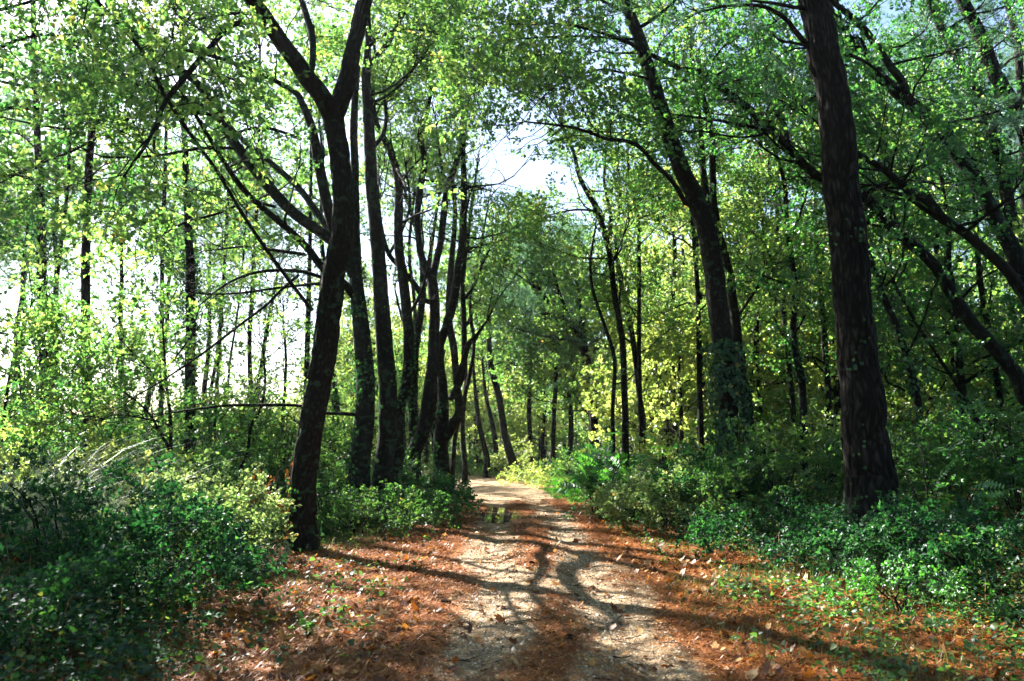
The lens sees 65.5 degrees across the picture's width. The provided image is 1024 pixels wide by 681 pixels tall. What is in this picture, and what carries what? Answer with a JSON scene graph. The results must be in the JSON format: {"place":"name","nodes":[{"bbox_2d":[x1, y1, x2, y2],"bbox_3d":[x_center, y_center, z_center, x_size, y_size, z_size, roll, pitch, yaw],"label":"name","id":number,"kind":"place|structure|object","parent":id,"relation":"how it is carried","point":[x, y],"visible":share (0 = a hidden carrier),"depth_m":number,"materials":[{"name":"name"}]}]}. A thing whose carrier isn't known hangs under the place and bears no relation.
{"place":"outdoors","nodes":[
{"label":"outdoors","id":0,"kind":"place"},
{"bbox_2d":[0,446,1023,680],"bbox_3d":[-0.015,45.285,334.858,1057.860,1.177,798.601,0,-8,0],"label":"ground","id":1,"kind":"structure","parent":0,"point":[481,486],"depth_m":7.39,"materials":[{"name":"soil"}]},
{"bbox_2d":[0,2,65,477],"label":"pine tree","id":2,"kind":"object","parent":1,"relation":"on","point":[37,133],"visible":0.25,"depth_m":22.57,"materials":[{"name":"green plant"}]},
{"bbox_2d":[0,104,105,437],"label":"crowned oak","id":3,"kind":"object","parent":1,"relation":"on","point":[4,143],"visible":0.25,"depth_m":33.15,"materials":[{"name":"green plant"}]},
{"bbox_2d":[0,164,151,489],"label":"slim tree","id":4,"kind":"object","parent":1,"relation":"on","point":[40,318],"visible":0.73,"depth_m":13.06,"materials":[{"name":"green plant"}]},
{"bbox_2d":[0,346,151,490],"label":"dark thicket","id":5,"kind":"object","parent":1,"relation":"on","point":[13,385],"visible":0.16,"depth_m":17.05,"materials":[{"name":"green plant"}]},
{"bbox_2d":[0,37,181,406],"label":"crowned oak","id":6,"kind":"object","parent":1,"relation":"on","point":[120,164],"visible":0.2,"depth_m":31.59,"materials":[{"name":"green plant"}]},
{"bbox_2d":[0,428,183,563],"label":"silver grass tuft","id":7,"kind":"object","parent":1,"relation":"on","point":[19,486],"visible":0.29,"depth_m":9.07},
{"bbox_2d":[0,541,185,662],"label":"ivy mound","id":8,"kind":"object","parent":1,"relation":"on","point":[109,567],"visible":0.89,"depth_m":5.39,"materials":[{"name":"green plant"}]},
{"bbox_2d":[0,389,204,508],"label":"hazel bush","id":9,"kind":"object","parent":1,"relation":"on","point":[97,439],"visible":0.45,"depth_m":12.49,"materials":[{"name":"green plant"}]},
{"bbox_2d":[0,1,216,487],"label":"pine tree","id":10,"kind":"object","parent":1,"relation":"on","point":[89,157],"visible":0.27,"depth_m":17.30,"materials":[{"name":"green plant"}]},
{"bbox_2d":[0,0,235,243],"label":"oak tree","id":11,"kind":"object","parent":1,"relation":"on","point":[10,46],"visible":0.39,"depth_m":12.70,"materials":[{"name":"green plant"}]},
{"bbox_2d":[7,201,228,493],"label":"slim tree","id":12,"kind":"object","parent":1,"relation":"on","point":[66,268],"visible":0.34,"depth_m":19.93,"materials":[{"name":"green plant"}]},
{"bbox_2d":[0,439,256,588],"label":"ivy mound","id":13,"kind":"object","parent":1,"relation":"on","point":[104,535],"visible":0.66,"depth_m":7.88,"materials":[{"name":"green plant"}]},
{"bbox_2d":[0,380,270,486],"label":"leafy thicket","id":14,"kind":"object","parent":1,"relation":"on","point":[157,410],"visible":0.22,"depth_m":18.25,"materials":[{"name":"green plant"}]},
{"bbox_2d":[0,223,284,476],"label":"slim tree","id":15,"kind":"object","parent":1,"relation":"on","point":[151,373],"visible":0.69,"depth_m":14.92,"materials":[{"name":"green plant"}]},
{"bbox_2d":[0,495,296,629],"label":"ivy mound","id":16,"kind":"object","parent":1,"relation":"on","point":[233,566],"visible":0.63,"depth_m":7.19,"materials":[{"name":"green plant"}]},
{"bbox_2d":[60,95,258,427],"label":"crowned oak","id":17,"kind":"object","parent":1,"relation":"on","point":[211,221],"visible":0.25,"depth_m":35.13,"materials":[{"name":"green plant"}]},
{"bbox_2d":[33,287,290,474],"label":"slim tree","id":18,"kind":"object","parent":1,"relation":"on","point":[139,342],"visible":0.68,"depth_m":15.60,"materials":[{"name":"green plant"}]},
{"bbox_2d":[82,483,291,582],"bbox_3d":[-3.980,2.391,9.738,2.352,1.253,2.450,6,-10,-40],"label":"bramble bush","id":19,"kind":"object","parent":1,"relation":"on","point":[262,534],"visible":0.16,"depth_m":9.96,"materials":[{"name":"green plant"}]},
{"bbox_2d":[0,0,378,501],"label":"oak tree","id":20,"kind":"object","parent":1,"relation":"on","point":[358,460],"visible":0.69,"depth_m":15.38,"materials":[{"name":"green plant"}]},
{"bbox_2d":[173,18,205,485],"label":"slim tree","id":21,"kind":"object","parent":1,"relation":"on","point":[191,380],"visible":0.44,"depth_m":19.20,"materials":[{"name":"brown plant"}]},
{"bbox_2d":[0,0,379,552],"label":"oak tree","id":22,"kind":"object","parent":1,"relation":"on","point":[332,109],"visible":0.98,"depth_m":10.98,"materials":[{"name":"green plant"}]},
{"bbox_2d":[72,122,309,464],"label":"forest pine","id":23,"kind":"object","parent":1,"relation":"on","point":[204,381],"visible":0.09,"depth_m":43.39,"materials":[{"name":"green plant"}]},
{"bbox_2d":[123,449,301,564],"bbox_3d":[-4.127,2.333,11.153,2.347,1.609,2.978,0,-8,0],"label":"bramble bush","id":24,"kind":"object","parent":1,"relation":"on","point":[249,483],"visible":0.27,"depth_m":11.16,"materials":[{"name":"green plant"}]},
{"bbox_2d":[101,390,336,486],"bbox_3d":[-7.720,2.630,20.569,5.780,2.827,5.752,4,-9,-30],"label":"leafy thicket","id":25,"kind":"object","parent":1,"relation":"on","point":[154,455],"visible":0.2,"depth_m":19.95,"materials":[{"name":"green plant"}]},
{"bbox_2d":[131,207,313,477],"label":"slim tree","id":26,"kind":"object","parent":1,"relation":"on","point":[239,283],"visible":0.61,"depth_m":20.43,"materials":[{"name":"green plant"}]},
{"bbox_2d":[176,287,300,487],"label":"slim tree","id":27,"kind":"object","parent":1,"relation":"on","point":[248,438],"visible":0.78,"depth_m":16.98,"materials":[{"name":"green plant"}]},
{"bbox_2d":[213,192,322,470],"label":"slim tree","id":28,"kind":"object","parent":1,"relation":"on","point":[288,219],"visible":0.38,"depth_m":24.24,"materials":[{"name":"green plant"}]},
{"bbox_2d":[184,383,375,497],"bbox_3d":[-5.384,2.232,18.830,4.673,3.156,4.346,-6,-10,38],"label":"holly bush","id":29,"kind":"object","parent":1,"relation":"on","point":[272,451],"visible":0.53,"depth_m":17.89,"materials":[{"name":"green plant"}]},
{"bbox_2d":[208,214,378,477],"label":"slim tree","id":30,"kind":"object","parent":1,"relation":"on","point":[283,334],"visible":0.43,"depth_m":22.00,"materials":[{"name":"green plant"}]},
{"bbox_2d":[278,4,348,397],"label":"slim tree","id":31,"kind":"object","parent":1,"relation":"on","point":[306,364],"visible":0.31,"depth_m":27.98,"materials":[{"name":"green plant"}]},
{"bbox_2d":[197,21,445,471],"bbox_3d":[-7.302,-3.397,28.750,7.312,17.217,9.602,-4,-8,27],"label":"crowned oak","id":32,"kind":"object","parent":1,"relation":"on","point":[247,174],"visible":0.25,"depth_m":28.22,"materials":[{"name":"green plant"}]},
{"bbox_2d":[273,476,377,534],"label":"sapling bush","id":33,"kind":"object","parent":1,"relation":"on","point":[344,502],"visible":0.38,"depth_m":14.15,"materials":[{"name":"green plant"}]},
{"bbox_2d":[251,428,437,499],"bbox_3d":[-4.004,3.009,19.770,4.008,1.919,4.185,-7,-10,44],"label":"bramble bush","id":34,"kind":"object","parent":1,"relation":"on","point":[341,466],"visible":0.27,"depth_m":19.19,"materials":[{"name":"green plant"}]},
{"bbox_2d":[286,484,438,541],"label":"bramble bush","id":35,"kind":"object","parent":1,"relation":"on","point":[394,523],"visible":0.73,"depth_m":14.06,"materials":[{"name":"green plant"}]},
{"bbox_2d":[288,0,497,501],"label":"oak tree","id":36,"kind":"object","parent":1,"relation":"on","point":[408,356],"visible":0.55,"depth_m":19.87,"materials":[{"name":"green plant"}]},
{"bbox_2d":[329,469,467,533],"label":"round leaved bush","id":37,"kind":"object","parent":1,"relation":"on","point":[435,503],"visible":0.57,"depth_m":15.42,"materials":[{"name":"green plant"}]},
{"bbox_2d":[359,97,459,456],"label":"slender oak","id":38,"kind":"object","parent":1,"relation":"on","point":[410,226],"visible":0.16,"depth_m":27.53,"materials":[{"name":"green plant"}]},
{"bbox_2d":[331,0,502,484],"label":"oak tree","id":39,"kind":"object","parent":1,"relation":"on","point":[419,439],"visible":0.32,"depth_m":21.46,"materials":[{"name":"green plant"}]},
{"bbox_2d":[345,115,492,485],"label":"oak tree","id":40,"kind":"object","parent":1,"relation":"on","point":[413,411],"visible":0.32,"depth_m":25.12,"materials":[{"name":"green plant"}]},
{"bbox_2d":[393,463,484,518],"bbox_3d":[-1.970,3.461,18.193,2.700,1.338,2.764,0,-8,0],"label":"ivy mound","id":41,"kind":"object","parent":1,"relation":"on","point":[442,486],"visible":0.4,"depth_m":18.09,"materials":[{"name":"green plant"}]},
{"bbox_2d":[326,0,578,508],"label":"oak tree","id":42,"kind":"object","parent":1,"relation":"on","point":[383,467],"visible":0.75,"depth_m":17.76,"materials":[{"name":"green plant"}]},
{"bbox_2d":[399,248,531,483],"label":"bend tree","id":43,"kind":"object","parent":1,"relation":"on","point":[463,451],"visible":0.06,"depth_m":33.80,"materials":[{"name":"green plant"}]},
{"bbox_2d":[381,14,582,493],"bbox_3d":[-1.047,-2.775,23.849,6.500,15.253,6.564,0,-8,0],"label":"oak tree","id":44,"kind":"object","parent":1,"relation":"on","point":[443,428],"visible":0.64,"depth_m":23.24,"materials":[{"name":"green plant"}]},
{"bbox_2d":[417,204,552,478],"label":"bend tree","id":45,"kind":"object","parent":1,"relation":"on","point":[510,453],"visible":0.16,"depth_m":37.97,"materials":[{"name":"green plant"}]},
{"bbox_2d":[434,146,537,483],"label":"slender oak","id":46,"kind":"object","parent":1,"relation":"on","point":[477,258],"visible":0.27,"depth_m":26.91,"materials":[{"name":"green plant"}]},
{"bbox_2d":[444,310,533,474],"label":"bend tree","id":47,"kind":"object","parent":1,"relation":"on","point":[492,423],"visible":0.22,"depth_m":42.90,"materials":[{"name":"green plant"}]},
{"bbox_2d":[0,452,1023,680],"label":"ivy ground cover","id":48,"kind":"object","parent":1,"relation":"on","point":[89,632],"visible":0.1,"depth_m":6.25,"materials":[{"name":"green plant"}]},
{"bbox_2d":[0,481,1023,680],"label":"bramble ground cover","id":49,"kind":"object","parent":1,"relation":"on","point":[959,596],"visible":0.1,"depth_m":8.33,"materials":[{"name":"green plant"}]},
{"bbox_2d":[0,495,1023,680],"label":"pine needles","id":50,"kind":"object","parent":1,"relation":"on","point":[448,584],"visible":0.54,"depth_m":7.36,"materials":[{"name":"plant"}]},
{"bbox_2d":[1,506,1023,680],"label":"seedlings","id":51,"kind":"object","parent":1,"relation":"on","point":[969,646],"visible":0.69,"depth_m":6.94,"materials":[{"name":"green plant"}]},
{"bbox_2d":[1,494,1023,680],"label":"fallen leaves","id":52,"kind":"object","parent":1,"relation":"on","point":[383,614],"depth_m":7.22,"materials":[{"name":"plant"}]},
{"bbox_2d":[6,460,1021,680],"bbox_3d":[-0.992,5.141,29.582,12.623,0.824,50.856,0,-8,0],"label":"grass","id":53,"kind":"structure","parent":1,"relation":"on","point":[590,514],"depth_m":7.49,"materials":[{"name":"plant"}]},
{"bbox_2d":[443,187,642,460],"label":"oak tree","id":54,"kind":"object","parent":1,"relation":"on","point":[584,350],"visible":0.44,"depth_m":31.98,"materials":[{"name":"green plant"}]},
{"bbox_2d":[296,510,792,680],"bbox_3d":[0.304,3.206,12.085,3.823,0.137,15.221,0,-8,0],"label":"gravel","id":55,"kind":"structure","parent":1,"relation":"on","point":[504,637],"depth_m":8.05,"materials":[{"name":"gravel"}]},
{"bbox_2d":[487,247,602,463],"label":"bend tree","id":56,"kind":"object","parent":1,"relation":"on","point":[553,423],"visible":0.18,"depth_m":36.38,"materials":[{"name":"green plant"}]},
{"bbox_2d":[481,219,610,470],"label":"bend tree","id":57,"kind":"object","parent":1,"relation":"on","point":[528,402],"visible":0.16,"depth_m":40.79,"materials":[{"name":"green plant"}]},
{"bbox_2d":[476,290,635,463],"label":"forest oak","id":58,"kind":"object","parent":1,"relation":"on","point":[542,435],"visible":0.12,"depth_m":45.51,"materials":[{"name":"green plant"}]},
{"bbox_2d":[506,226,627,441],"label":"bend tree","id":59,"kind":"object","parent":1,"relation":"on","point":[570,378],"visible":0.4,"depth_m":33.61,"materials":[{"name":"green plant"}]},
{"bbox_2d":[387,0,754,519],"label":"oak tree","id":60,"kind":"object","parent":1,"relation":"on","point":[727,376],"visible":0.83,"depth_m":14.33,"materials":[{"name":"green plant"}]},
{"bbox_2d":[485,19,709,493],"bbox_3d":[2.247,-1.953,21.669,6.437,12.953,6.281,0,-8,0],"label":"slender oak","id":61,"kind":"object","parent":1,"relation":"on","point":[608,189],"visible":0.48,"depth_m":21.62,"materials":[{"name":"green plant"}]},
{"bbox_2d":[503,131,710,508],"bbox_3d":[2.506,-0.427,20.279,4.503,9.636,5.196,-5,-9,35],"label":"slender oak","id":62,"kind":"object","parent":1,"relation":"on","point":[663,267],"visible":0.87,"depth_m":20.30,"materials":[{"name":"green plant"}]},
{"bbox_2d":[541,94,693,462],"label":"slender oak","id":63,"kind":"object","parent":1,"relation":"on","point":[604,295],"visible":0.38,"depth_m":23.13,"materials":[{"name":"green plant"}]},
{"bbox_2d":[552,432,694,522],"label":"fern bush","id":64,"kind":"object","parent":1,"relation":"on","point":[581,477],"visible":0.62,"depth_m":16.66,"materials":[{"name":"green plant"}]},
{"bbox_2d":[548,75,708,470],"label":"slender oak","id":65,"kind":"object","parent":1,"relation":"on","point":[639,351],"visible":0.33,"depth_m":22.34,"materials":[{"name":"green plant"}]},
{"bbox_2d":[572,104,738,456],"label":"slender oak","id":66,"kind":"object","parent":1,"relation":"on","point":[673,244],"visible":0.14,"depth_m":26.60,"materials":[{"name":"green plant"}]},
{"bbox_2d":[561,159,760,463],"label":"forest oak","id":67,"kind":"object","parent":1,"relation":"on","point":[685,246],"visible":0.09,"depth_m":30.27,"materials":[{"name":"green plant"}]},
{"bbox_2d":[591,456,739,533],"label":"bramble bush","id":68,"kind":"object","parent":1,"relation":"on","point":[655,507],"visible":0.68,"depth_m":14.24,"materials":[{"name":"green plant"}]},
{"bbox_2d":[630,426,713,507],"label":"bramble bush","id":69,"kind":"object","parent":1,"relation":"on","point":[651,455],"visible":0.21,"depth_m":16.39,"materials":[{"name":"green plant"}]},
{"bbox_2d":[601,333,759,464],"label":"understorey oak","id":70,"kind":"object","parent":1,"relation":"on","point":[655,386],"visible":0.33,"depth_m":26.05,"materials":[{"name":"green plant"}]},
{"bbox_2d":[587,297,790,468],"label":"understorey oak","id":71,"kind":"object","parent":1,"relation":"on","point":[680,433],"visible":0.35,"depth_m":24.15,"materials":[{"name":"green plant"}]},
{"bbox_2d":[553,0,829,483],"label":"oak tree","id":72,"kind":"object","parent":1,"relation":"on","point":[735,313],"visible":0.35,"depth_m":18.66,"materials":[{"name":"green plant"}]},
{"bbox_2d":[590,76,798,475],"bbox_3d":[5.127,-1.828,22.323,5.780,12.110,4.282,-4,-9,30],"label":"slender oak","id":73,"kind":"object","parent":1,"relation":"on","point":[696,278],"visible":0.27,"depth_m":22.33,"materials":[{"name":"green plant"}]},
{"bbox_2d":[578,157,823,469],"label":"forest oak","id":74,"kind":"object","parent":1,"relation":"on","point":[665,358],"visible":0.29,"depth_m":24.36,"materials":[{"name":"green plant"}]},
{"bbox_2d":[631,432,802,516],"bbox_3d":[3.642,2.486,14.329,3.010,1.681,2.842,0,-8,0],"label":"ivy mound","id":75,"kind":"object","parent":1,"relation":"on","point":[696,456],"visible":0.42,"depth_m":13.99,"materials":[{"name":"green plant"}]},
{"bbox_2d":[663,43,810,476],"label":"slender oak","id":76,"kind":"object","parent":1,"relation":"on","point":[791,391],"visible":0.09,"depth_m":21.00,"materials":[{"name":"green plant"}]},
{"bbox_2d":[678,298,826,476],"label":"understorey oak","id":77,"kind":"object","parent":1,"relation":"on","point":[748,352],"visible":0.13,"depth_m":24.82,"materials":[{"name":"green plant"}]},
{"bbox_2d":[681,416,844,520],"bbox_3d":[4.471,2.153,13.341,3.135,1.796,3.028,7,-10,-42],"label":"bramble bush","id":78,"kind":"object","parent":1,"relation":"on","point":[788,464],"visible":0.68,"depth_m":12.98,"materials":[{"name":"green plant"}]},
{"bbox_2d":[516,0,1023,410],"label":"oak tree","id":79,"kind":"object","parent":1,"relation":"on","point":[994,348],"visible":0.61,"depth_m":16.17,"materials":[{"name":"green plant"}]},
{"bbox_2d":[668,485,874,567],"bbox_3d":[3.801,2.579,11.243,3.082,1.065,3.092,0,-8,0],"label":"ivy mound","id":80,"kind":"object","parent":1,"relation":"on","point":[724,524],"visible":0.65,"depth_m":10.84,"materials":[{"name":"green plant"}]},
{"bbox_2d":[693,277,887,482],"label":"understorey oak","id":81,"kind":"object","parent":1,"relation":"on","point":[762,394],"visible":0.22,"depth_m":22.82,"materials":[{"name":"green plant"}]},
{"bbox_2d":[675,37,907,497],"bbox_3d":[6.106,-1.877,17.622,5.655,10.881,4.663,7,-10,-41],"label":"slender oak","id":82,"kind":"object","parent":1,"relation":"on","point":[801,377],"visible":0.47,"depth_m":17.71,"materials":[{"name":"green plant"}]},
{"bbox_2d":[593,0,1023,549],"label":"oak tree","id":83,"kind":"object","parent":1,"relation":"on","point":[869,467],"visible":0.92,"depth_m":11.22,"materials":[{"name":"brown plant"}]},
{"bbox_2d":[705,91,966,474],"bbox_3d":[9.898,-1.889,24.446,6.141,12.856,7.164,4,-9,-28],"label":"forest oak","id":84,"kind":"object","parent":1,"relation":"on","point":[784,368],"visible":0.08,"depth_m":24.09,"materials":[{"name":"green plant"}]},
{"bbox_2d":[733,110,940,482],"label":"slender oak","id":85,"kind":"object","parent":1,"relation":"on","point":[824,338],"visible":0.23,"depth_m":20.79,"materials":[{"name":"green plant"}]},
{"bbox_2d":[751,384,943,492],"bbox_3d":[6.672,2.291,17.380,4.688,2.998,4.402,0,-8,0],"label":"bramble bush","id":86,"kind":"object","parent":1,"relation":"on","point":[811,444],"visible":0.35,"depth_m":16.74,"materials":[{"name":"green plant"}]},
{"bbox_2d":[758,307,957,448],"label":"understorey oak","id":87,"kind":"object","parent":1,"relation":"on","point":[834,381],"visible":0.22,"depth_m":22.88,"materials":[{"name":"green plant"}]},
{"bbox_2d":[705,0,1015,465],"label":"oak tree","id":88,"kind":"object","parent":1,"relation":"on","point":[947,23],"visible":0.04,"depth_m":26.84,"materials":[{"name":"green plant"}]},
{"bbox_2d":[717,94,1009,496],"bbox_3d":[6.818,-1.016,15.773,4.825,8.969,4.461,0,-8,0],"label":"slender oak","id":89,"kind":"object","parent":1,"relation":"on","point":[910,372],"visible":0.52,"depth_m":15.41,"materials":[{"name":"green plant"}]},
{"bbox_2d":[714,5,1023,312],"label":"oak tree","id":90,"kind":"object","parent":1,"relation":"on","point":[995,259],"visible":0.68,"depth_m":13.98,"materials":[{"name":"green plant"}]},
{"bbox_2d":[731,0,1023,281],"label":"oak tree","id":91,"kind":"object","parent":1,"relation":"on","point":[1010,245],"visible":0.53,"depth_m":16.95,"materials":[{"name":"green plant"}]},
{"bbox_2d":[756,490,1018,584],"bbox_3d":[4.485,2.374,9.606,2.795,1.150,2.896,-4,-8,25],"label":"ivy mound","id":92,"kind":"object","parent":1,"relation":"on","point":[821,520],"visible":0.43,"depth_m":9.32,"materials":[{"name":"green plant"}]},
{"bbox_2d":[777,169,1023,457],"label":"slender oak","id":93,"kind":"object","parent":1,"relation":"on","point":[955,217],"visible":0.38,"depth_m":16.75,"materials":[{"name":"green plant"}]},
{"bbox_2d":[799,59,1023,492],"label":"shaded oak","id":94,"kind":"object","parent":1,"relation":"on","point":[963,381],"visible":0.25,"depth_m":19.11,"materials":[{"name":"green plant"}]},
{"bbox_2d":[808,553,1015,633],"bbox_3d":[3.829,2.433,7.739,1.688,0.695,1.708,0,-8,0],"label":"bramble bush","id":95,"kind":"object","parent":1,"relation":"on","point":[871,572],"visible":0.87,"depth_m":7.65,"materials":[{"name":"green plant"}]},
{"bbox_2d":[809,74,1022,470],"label":"slender oak","id":96,"kind":"object","parent":1,"relation":"on","point":[935,247],"visible":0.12,"depth_m":20.66,"materials":[{"name":"green plant"}]},
{"bbox_2d":[827,485,1023,604],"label":"ivy mound","id":97,"kind":"object","parent":1,"relation":"on","point":[947,543],"visible":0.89,"depth_m":8.04,"materials":[{"name":"green plant"}]},
{"bbox_2d":[828,399,1023,519],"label":"bramble bush","id":98,"kind":"object","parent":1,"relation":"on","point":[906,458],"visible":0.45,"depth_m":12.53,"materials":[{"name":"green plant"}]},
{"bbox_2d":[845,0,1023,372],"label":"oak tree","id":99,"kind":"object","parent":1,"relation":"on","point":[939,29],"visible":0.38,"depth_m":18.64,"materials":[{"name":"green plant"}]},
{"bbox_2d":[877,247,1010,465],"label":"shaded oak","id":100,"kind":"object","parent":1,"relation":"on","point":[897,402],"visible":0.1,"depth_m":24.76,"materials":[{"name":"green plant"}]},
{"bbox_2d":[867,0,1023,159],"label":"tree","id":101,"kind":"object","parent":1,"relation":"on","point":[969,7],"visible":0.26,"depth_m":20.26,"materials":[{"name":"green plant"}]},
{"bbox_2d":[878,226,1023,444],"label":"understorey oak","id":102,"kind":"object","parent":1,"relation":"on","point":[982,379],"visible":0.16,"depth_m":23.26,"materials":[{"name":"green plant"}]},
{"bbox_2d":[883,91,1023,482],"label":"slender oak","id":103,"kind":"object","parent":1,"relation":"on","point":[995,376],"visible":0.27,"depth_m":19.29,"materials":[{"name":"green plant"}]},
{"bbox_2d":[897,391,1023,515],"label":"leafy thicket","id":104,"kind":"object","parent":1,"relation":"on","point":[972,434],"visible":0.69,"depth_m":12.21,"materials":[{"name":"green plant"}]},
{"bbox_2d":[0,0,1023,445],"label":"sky","id":105,"kind":"structure","parent":0,"point":[533,174],"materials":[{"name":"white"}]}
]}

